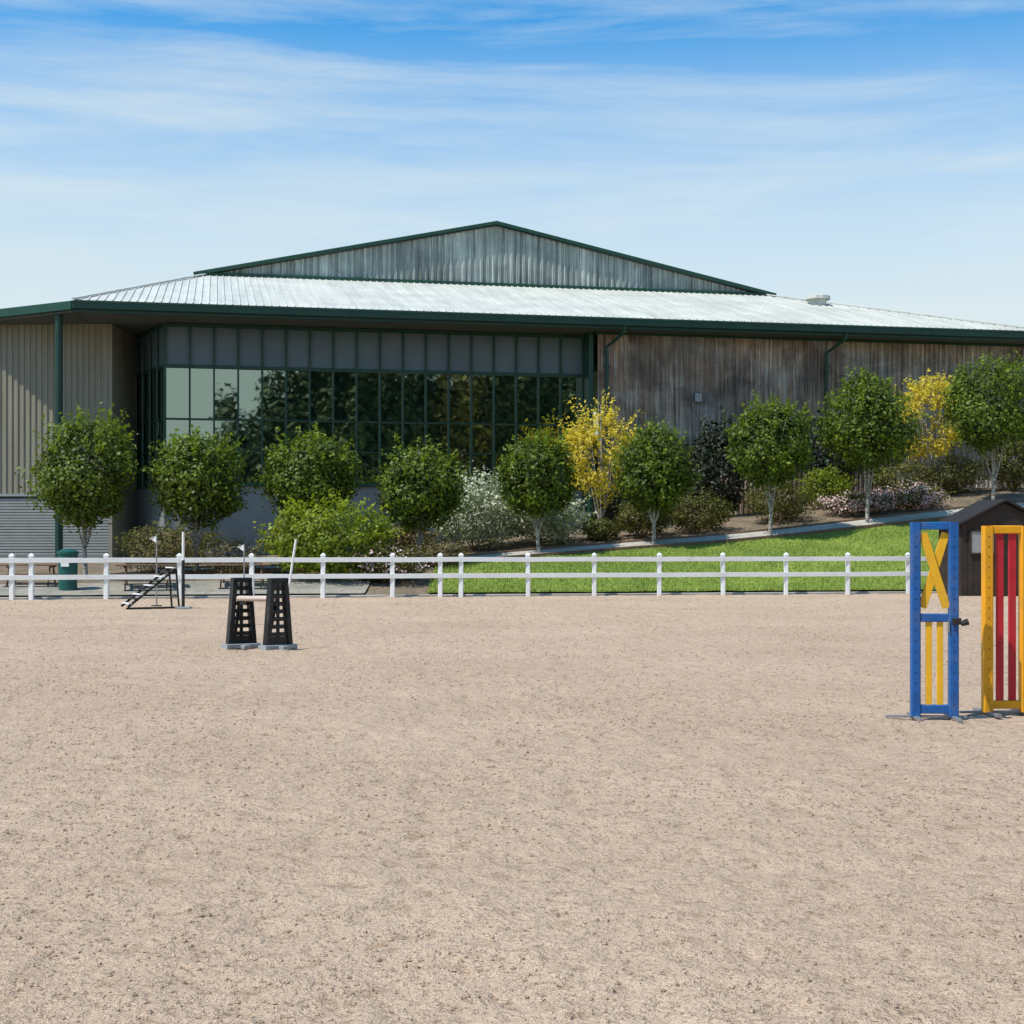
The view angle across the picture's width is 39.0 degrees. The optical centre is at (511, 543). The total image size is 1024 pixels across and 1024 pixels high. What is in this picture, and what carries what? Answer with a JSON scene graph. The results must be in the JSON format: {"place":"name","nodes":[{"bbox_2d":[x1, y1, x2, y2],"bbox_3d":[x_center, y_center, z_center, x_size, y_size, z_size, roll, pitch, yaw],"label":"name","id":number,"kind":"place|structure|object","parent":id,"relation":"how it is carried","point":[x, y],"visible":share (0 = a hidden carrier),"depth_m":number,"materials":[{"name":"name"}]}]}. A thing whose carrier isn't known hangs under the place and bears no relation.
{"place":"outdoors","nodes":[
{"label":"outdoors","id":0,"kind":"place"},
{"bbox_2d":[0,578,371,595],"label":"gravel yard","id":1,"kind":"structure","parent":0,"point":[305,586],"depth_m":44.33,"materials":[{"name":"grey gravel"}]},
{"bbox_2d":[0,564,57,585],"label":"picnic table","id":2,"kind":"object","parent":1,"relation":"on","point":[49,565],"visible":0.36,"depth_m":44.43,"materials":[{"name":"brown wood"}]},
{"bbox_2d":[116,564,176,589],"bbox_3d":[-11.200,1.025,44.300,1.800,0.791,1.760,0,0,-12],"label":"picnic table","id":3,"kind":"object","parent":1,"relation":"on","point":[126,580],"visible":0.6,"depth_m":44.41,"materials":[{"name":"brown wood"}]},
{"bbox_2d":[212,564,272,588],"bbox_3d":[-8.400,1.025,45.000,1.800,0.791,1.760,0,0,-6],"label":"picnic table","id":4,"kind":"object","parent":1,"relation":"on","point":[221,566],"visible":0.62,"depth_m":44.66,"materials":[{"name":"brown wood"}]},
{"bbox_2d":[0,593,1023,1023],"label":"sand arena","id":5,"kind":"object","parent":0,"point":[818,889],"visible":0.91,"depth_m":8.46},
{"bbox_2d":[120,567,181,609],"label":"agility ramp","id":6,"kind":"structure","parent":5,"relation":"on","point":[166,570],"depth_m":35.75,"materials":[{"name":"black plastic"}]},
{"bbox_2d":[149,535,161,605],"bbox_3d":[-9.140,0.690,37.000,0.320,1.820,0.200,0,0,0],"label":"white flag pole","id":7,"kind":"object","parent":5,"relation":"on","point":[154,538],"visible":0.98,"depth_m":36.98,"materials":[{"name":"metal"}]},
{"bbox_2d":[175,532,191,608],"bbox_3d":[-8.100,0.650,35.600,0.360,1.900,0.250,0,0,0],"label":"marker post","id":8,"kind":"object","parent":5,"relation":"on","point":[183,574],"visible":1,"depth_m":35.57,"materials":[{"name":"black plastic"}]},
{"bbox_2d":[237,544,244,593],"bbox_3d":[-6.990,0.800,37.500,0.320,1.600,0.200,0,0,0],"label":"white flag pole","id":9,"kind":"object","parent":5,"relation":"on","point":[242,547],"visible":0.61,"depth_m":37.49,"materials":[{"name":"metal"}]},
{"bbox_2d":[221,577,297,649],"bbox_3d":[-3.895,1.055,21.995,1.270,1.080,0.600,0,0,22],"label":"black vertical jump","id":10,"kind":"object","parent":5,"relation":"on","point":[271,641],"visible":1,"depth_m":21.92,"materials":[{"name":"plastic"}]},
{"bbox_2d":[288,539,296,589],"bbox_3d":[-5.755,0.740,37.400,0.390,1.729,0.200,0,0,0],"label":"leaning jump pole","id":11,"kind":"object","parent":5,"relation":"on","point":[292,562],"visible":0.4,"depth_m":37.38,"materials":[{"name":"white paint"}]},
{"bbox_2d":[0,596,1023,1023],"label":"sand clods","id":12,"kind":"object","parent":5,"relation":"on","point":[202,908],"visible":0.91,"depth_m":8.88,"materials":[{"name":"beige sand"}]},
{"bbox_2d":[885,522,968,722],"bbox_3d":[3.770,0.695,13.143,0.720,1.790,0.560,0,0,4],"label":"blue jump stand","id":13,"kind":"object","parent":5,"relation":"on","point":[950,602],"visible":1,"depth_m":13.11,"materials":[{"name":"paint"}]},
{"bbox_2d":[959,526,1023,717],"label":"yellow jump stand","id":14,"kind":"object","parent":5,"relation":"on","point":[989,704],"visible":1,"depth_m":13.50,"materials":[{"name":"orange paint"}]},
{"bbox_2d":[0,0,1023,435],"label":"sky","id":15,"kind":"structure","parent":0,"point":[868,153],"materials":[{"name":"blue"}]},
{"bbox_2d":[155,502,1023,569],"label":"concrete path","id":16,"kind":"structure","parent":0,"point":[846,524],"depth_m":53.33,"materials":[{"name":"grey concrete"}]},
{"bbox_2d":[426,519,940,592],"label":"lawn","id":17,"kind":"structure","parent":0,"point":[807,580],"depth_m":48.93,"materials":[{"name":"green plant"}]},
{"bbox_2d":[938,499,1023,596],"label":"garden shed","id":18,"kind":"structure","parent":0,"point":[972,519],"depth_m":44.28,"materials":[{"name":"wood"}]},
{"bbox_3d":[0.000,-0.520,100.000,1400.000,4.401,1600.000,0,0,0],"label":"ground","id":19,"kind":"structure","parent":0,"visible":0},
{"bbox_2d":[55,314,62,557],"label":"canopy column","id":20,"kind":"structure","parent":19,"relation":"on","point":[58,394],"depth_m":55.52,"materials":[{"name":"metal"}]},
{"bbox_2d":[57,549,78,590],"bbox_3d":[-13.400,0.820,43.600,0.640,1.360,0.640,0,0,0],"label":"rubbish bin","id":21,"kind":"object","parent":19,"relation":"on","point":[67,569],"visible":0.74,"depth_m":43.37,"materials":[{"name":"teal plastic"}]},
{"bbox_2d":[0,324,158,557],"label":"beige corrugated wall","id":22,"kind":"structure","parent":19,"relation":"on","point":[99,363],"depth_m":58.15,"materials":[{"name":"metal"}]},
{"bbox_2d":[0,301,88,324],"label":"side canopy","id":23,"kind":"object","parent":22,"relation":"on","point":[42,314],"visible":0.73,"depth_m":56.33,"materials":[{"name":"green metal"}]},
{"bbox_2d":[253,488,404,579],"bbox_3d":[-5.847,-0.277,46.582,4.836,3.101,3.701,0,0,0],"label":"lime green shrub","id":24,"kind":"object","parent":19,"relation":"on","point":[329,543],"visible":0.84,"depth_m":45.84,"materials":[{"name":"green plant"}]},
{"bbox_2d":[137,322,581,557],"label":"spandrel panels","id":25,"kind":"object","parent":19,"relation":"on","point":[241,524],"visible":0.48,"depth_m":59.14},
{"bbox_2d":[135,322,593,526],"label":"window frames","id":26,"kind":"structure","parent":25,"relation":"attached to","point":[587,374],"depth_m":59.45,"materials":[{"name":"metal"}]},
{"bbox_2d":[137,368,581,485],"bbox_3d":[-7.965,-4.750,59.808,21.149,4.700,6.204,0,0,10],"label":"window glass","id":27,"kind":"object","parent":26,"relation":"in","point":[177,392],"visible":0.51,"depth_m":59.33,"materials":[{"name":"glass"}]},
{"bbox_2d":[412,535,470,566],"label":"tussock shrub","id":28,"kind":"object","parent":19,"relation":"on","point":[441,547],"visible":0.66,"depth_m":48.70,"materials":[{"name":"brown plant"}]},
{"bbox_2d":[0,552,928,599],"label":"white rail fence","id":29,"kind":"object","parent":19,"relation":"on","point":[106,577],"visible":0.79,"depth_m":43.64,"materials":[{"name":"paint"}]},
{"bbox_2d":[0,591,936,599],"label":"arena kerb","id":30,"kind":"structure","parent":19,"relation":"on","point":[470,595],"depth_m":44.19,"materials":[{"name":"concrete"}]},
{"bbox_2d":[0,487,1023,596],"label":"mulch garden bed","id":31,"kind":"object","parent":19,"relation":"on","point":[736,523],"visible":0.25,"depth_m":53.71,"materials":[{"name":"soil"}]},
{"bbox_2d":[14,402,140,574],"bbox_3d":[-13.935,-1.673,46.974,3.860,6.060,3.692,0,0,-39],"label":"round crown tree","id":32,"kind":"object","parent":31,"relation":"on","point":[70,497],"visible":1,"depth_m":46.21,"materials":[{"name":"green plant"}]},
{"bbox_2d":[113,522,204,579],"bbox_3d":[-11.419,0.236,46.885,2.918,2.035,2.368,0,0,-29],"label":"tussock shrub","id":33,"kind":"object","parent":31,"relation":"on","point":[163,536],"visible":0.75,"depth_m":46.76,"materials":[{"name":"green plant"}]},
{"bbox_2d":[112,519,228,563],"bbox_3d":[-12.358,-0.086,52.916,4.068,1.754,3.819,0,0,-28],"label":"clipped hedge shrub","id":34,"kind":"object","parent":31,"relation":"on","point":[207,537],"visible":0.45,"depth_m":52.46,"materials":[{"name":"green plant"}]},
{"bbox_2d":[140,424,250,568],"bbox_3d":[-10.412,-1.372,48.018,3.614,5.253,4.077,0,0,0],"label":"round crown tree","id":35,"kind":"object","parent":31,"relation":"on","point":[209,484],"visible":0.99,"depth_m":47.12,"materials":[{"name":"green plant"}]},
{"bbox_2d":[195,535,267,572],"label":"tussock shrub","id":36,"kind":"object","parent":31,"relation":"on","point":[235,569],"visible":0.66,"depth_m":47.20,"materials":[{"name":"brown plant"}]},
{"bbox_2d":[254,521,347,555],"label":"clipped hedge shrub","id":37,"kind":"object","parent":31,"relation":"on","point":[264,538],"visible":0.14,"depth_m":51.99,"materials":[{"name":"green plant"}]},
{"bbox_2d":[250,421,366,519],"bbox_3d":[-6.890,-1.521,48.992,3.849,5.310,3.562,0,0,0],"label":"round crown tree","id":38,"kind":"object","parent":31,"relation":"on","point":[314,459],"visible":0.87,"depth_m":48.13,"materials":[{"name":"green plant"}]},
{"bbox_2d":[345,539,433,582],"bbox_3d":[-3.920,0.589,46.280,3.234,1.527,2.524,0,0,0],"label":"flowering shrub","id":39,"kind":"object","parent":31,"relation":"on","point":[405,568],"visible":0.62,"depth_m":45.80,"materials":[{"name":"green plant"}]},
{"bbox_2d":[354,524,437,554],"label":"clipped hedge shrub","id":40,"kind":"object","parent":31,"relation":"on","point":[409,540],"visible":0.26,"depth_m":51.99,"materials":[{"name":"plant"}]},
{"bbox_2d":[370,433,470,554],"bbox_3d":[-3.157,-1.437,49.794,3.550,4.804,3.344,0,0,0],"label":"round crown tree","id":41,"kind":"object","parent":31,"relation":"on","point":[425,495],"visible":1,"depth_m":49.02,"materials":[{"name":"green plant"}]},
{"bbox_2d":[428,460,527,549],"bbox_3d":[-1.476,-1.265,53.207,4.658,3.627,3.491,0,0,0],"label":"silver leaf shrub","id":42,"kind":"object","parent":31,"relation":"on","point":[468,527],"visible":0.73,"depth_m":52.41,"materials":[{"name":"green plant"}]},
{"bbox_2d":[494,428,580,551],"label":"round crown tree","id":43,"kind":"object","parent":31,"relation":"on","point":[533,487],"visible":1,"depth_m":50.31,"materials":[{"name":"green plant"}]},
{"bbox_2d":[493,493,597,544],"bbox_3d":[1.169,-1.133,53.691,4.060,2.575,3.279,0,0,0],"label":"silver leaf shrub","id":44,"kind":"object","parent":31,"relation":"on","point":[560,527],"visible":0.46,"depth_m":52.98,"materials":[{"name":"green plant"}]},
{"bbox_2d":[148,501,1023,573],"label":"path edging","id":45,"kind":"object","parent":31,"relation":"on","point":[258,570],"visible":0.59,"depth_m":52.38,"materials":[{"name":"grey concrete"}]},
{"bbox_2d":[550,386,646,519],"bbox_3d":[3.511,-3.272,56.996,3.582,5.951,4.028,0,0,-30],"label":"yellow autumn tree","id":46,"kind":"object","parent":31,"relation":"on","point":[588,441],"visible":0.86,"depth_m":56.63,"materials":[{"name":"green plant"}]},
{"bbox_2d":[578,517,623,540],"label":"clipped hedge shrub","id":47,"kind":"object","parent":31,"relation":"on","point":[599,529],"visible":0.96,"depth_m":53.57,"materials":[{"name":"green plant"}]},
{"bbox_2d":[587,485,645,522],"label":"dark evergreen shrub","id":48,"kind":"object","parent":31,"relation":"on","point":[611,511],"visible":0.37,"depth_m":57.84,"materials":[{"name":"green plant"}]},
{"bbox_2d":[613,500,674,537],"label":"clipped hedge shrub","id":49,"kind":"object","parent":31,"relation":"on","point":[628,521],"visible":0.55,"depth_m":53.86,"materials":[{"name":"green plant"}]},
{"bbox_2d":[608,412,702,544],"bbox_3d":[5.115,-2.193,52.067,2.961,5.113,3.028,0,0,-25],"label":"round crown tree","id":50,"kind":"object","parent":31,"relation":"on","point":[659,468],"visible":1,"depth_m":51.33,"materials":[{"name":"green plant"}]},
{"bbox_2d":[649,453,689,518],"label":"dark evergreen shrub","id":51,"kind":"object","parent":31,"relation":"on","point":[679,498],"visible":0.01,"depth_m":58.89,"materials":[{"name":"green plant"}]},
{"bbox_2d":[660,486,737,532],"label":"clipped hedge shrub","id":52,"kind":"object","parent":31,"relation":"on","point":[683,518],"visible":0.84,"depth_m":54.55,"materials":[{"name":"green plant"}]},
{"bbox_2d":[682,405,751,515],"bbox_3d":[8.425,-3.330,59.121,3.144,4.658,2.669,0,0,0],"label":"dark evergreen shrub","id":53,"kind":"object","parent":31,"relation":"on","point":[719,443],"visible":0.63,"depth_m":58.69,"materials":[{"name":"green plant"}]},
{"bbox_2d":[723,389,815,534],"bbox_3d":[9.407,-2.833,52.999,3.340,5.830,3.220,0,0,19],"label":"round crown tree","id":54,"kind":"object","parent":31,"relation":"on","point":[765,457],"visible":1,"depth_m":52.39,"materials":[{"name":"green plant"}]},
{"bbox_2d":[739,480,817,521],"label":"clipped hedge shrub","id":55,"kind":"object","parent":31,"relation":"on","point":[787,509],"visible":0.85,"depth_m":55.91,"materials":[{"name":"green plant"}]},
{"bbox_2d":[795,463,857,509],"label":"lime green shrub","id":56,"kind":"object","parent":31,"relation":"on","point":[823,475],"visible":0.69,"depth_m":58.73,"materials":[{"name":"green plant"}]},
{"bbox_2d":[801,402,861,501],"bbox_3d":[13.365,-3.752,60.265,2.763,4.450,2.112,0,0,0],"label":"dark evergreen shrub","id":57,"kind":"object","parent":31,"relation":"on","point":[818,464],"visible":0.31,"depth_m":59.78,"materials":[{"name":"green plant"}]},
{"bbox_2d":[814,488,901,514],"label":"pink flowering shrub","id":58,"kind":"object","parent":31,"relation":"on","point":[842,503],"visible":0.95,"depth_m":56.44,"materials":[{"name":"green plant"}]},
{"bbox_2d":[809,366,929,522],"bbox_3d":[13.467,-3.608,54.713,4.395,6.304,3.855,0,0,0],"label":"round crown tree","id":59,"kind":"object","parent":31,"relation":"on","point":[874,437],"visible":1,"depth_m":53.90,"materials":[{"name":"green plant"}]},
{"bbox_2d":[864,458,942,493],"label":"clipped hedge shrub","id":60,"kind":"object","parent":31,"relation":"on","point":[905,470],"visible":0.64,"depth_m":59.29,"materials":[{"name":"green plant"}]},
{"bbox_2d":[872,480,955,509],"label":"pink flowering shrub","id":61,"kind":"object","parent":31,"relation":"on","point":[919,495],"visible":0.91,"depth_m":56.90,"materials":[{"name":"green plant"}]},
{"bbox_2d":[895,368,963,491],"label":"yellow autumn tree","id":62,"kind":"object","parent":31,"relation":"on","point":[916,402],"visible":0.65,"depth_m":59.67,"materials":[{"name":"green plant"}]},
{"bbox_2d":[910,451,989,494],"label":"clipped hedge shrub","id":63,"kind":"object","parent":31,"relation":"on","point":[953,485],"visible":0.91,"depth_m":59.79,"materials":[{"name":"green plant"}]},
{"bbox_2d":[939,350,1023,499],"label":"round crown tree","id":64,"kind":"object","parent":31,"relation":"on","point":[988,432],"visible":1,"depth_m":56.29,"materials":[{"name":"green plant"}]},
{"bbox_2d":[981,439,1023,490],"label":"dark evergreen shrub","id":65,"kind":"object","parent":31,"relation":"on","point":[1016,475],"visible":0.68,"depth_m":60.17,"materials":[{"name":"green plant"}]},
{"bbox_2d":[582,331,1023,525],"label":"rusted cladding wall","id":66,"kind":"structure","parent":19,"relation":"on","point":[663,376],"depth_m":61.52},
{"bbox_2d":[71,273,1023,364],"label":"gutter and fascia","id":67,"kind":"object","parent":66,"relation":"on","point":[134,318],"visible":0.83,"depth_m":58.66,"materials":[{"name":"green paint"}]},
{"bbox_2d":[74,275,1023,412],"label":"roof","id":68,"kind":"structure","parent":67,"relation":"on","point":[287,292],"depth_m":63.57,"materials":[{"name":"white metal"}]},
{"bbox_2d":[193,221,775,371],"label":"gable and main roof","id":69,"kind":"structure","parent":68,"relation":"on","point":[496,253],"depth_m":70.43,"materials":[{"name":"metal"}]},
{"bbox_2d":[805,293,829,305],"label":"roof vent","id":70,"kind":"object","parent":68,"relation":"on","point":[819,299],"visible":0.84,"depth_m":69.45,"materials":[{"name":"white metal"}]},
{"bbox_2d":[604,326,848,489],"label":"downpipes","id":71,"kind":"object","parent":67,"relation":"attached to","point":[623,332],"visible":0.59,"depth_m":60.04,"materials":[{"name":"metal"}]},
{"bbox_2d":[694,393,701,401],"bbox_3d":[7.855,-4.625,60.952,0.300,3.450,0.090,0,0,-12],"label":"wall box","id":72,"kind":"object","parent":66,"relation":"attached to","point":[697,397],"visible":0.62,"depth_m":60.91,"materials":[{"name":"metal"}]}
]}

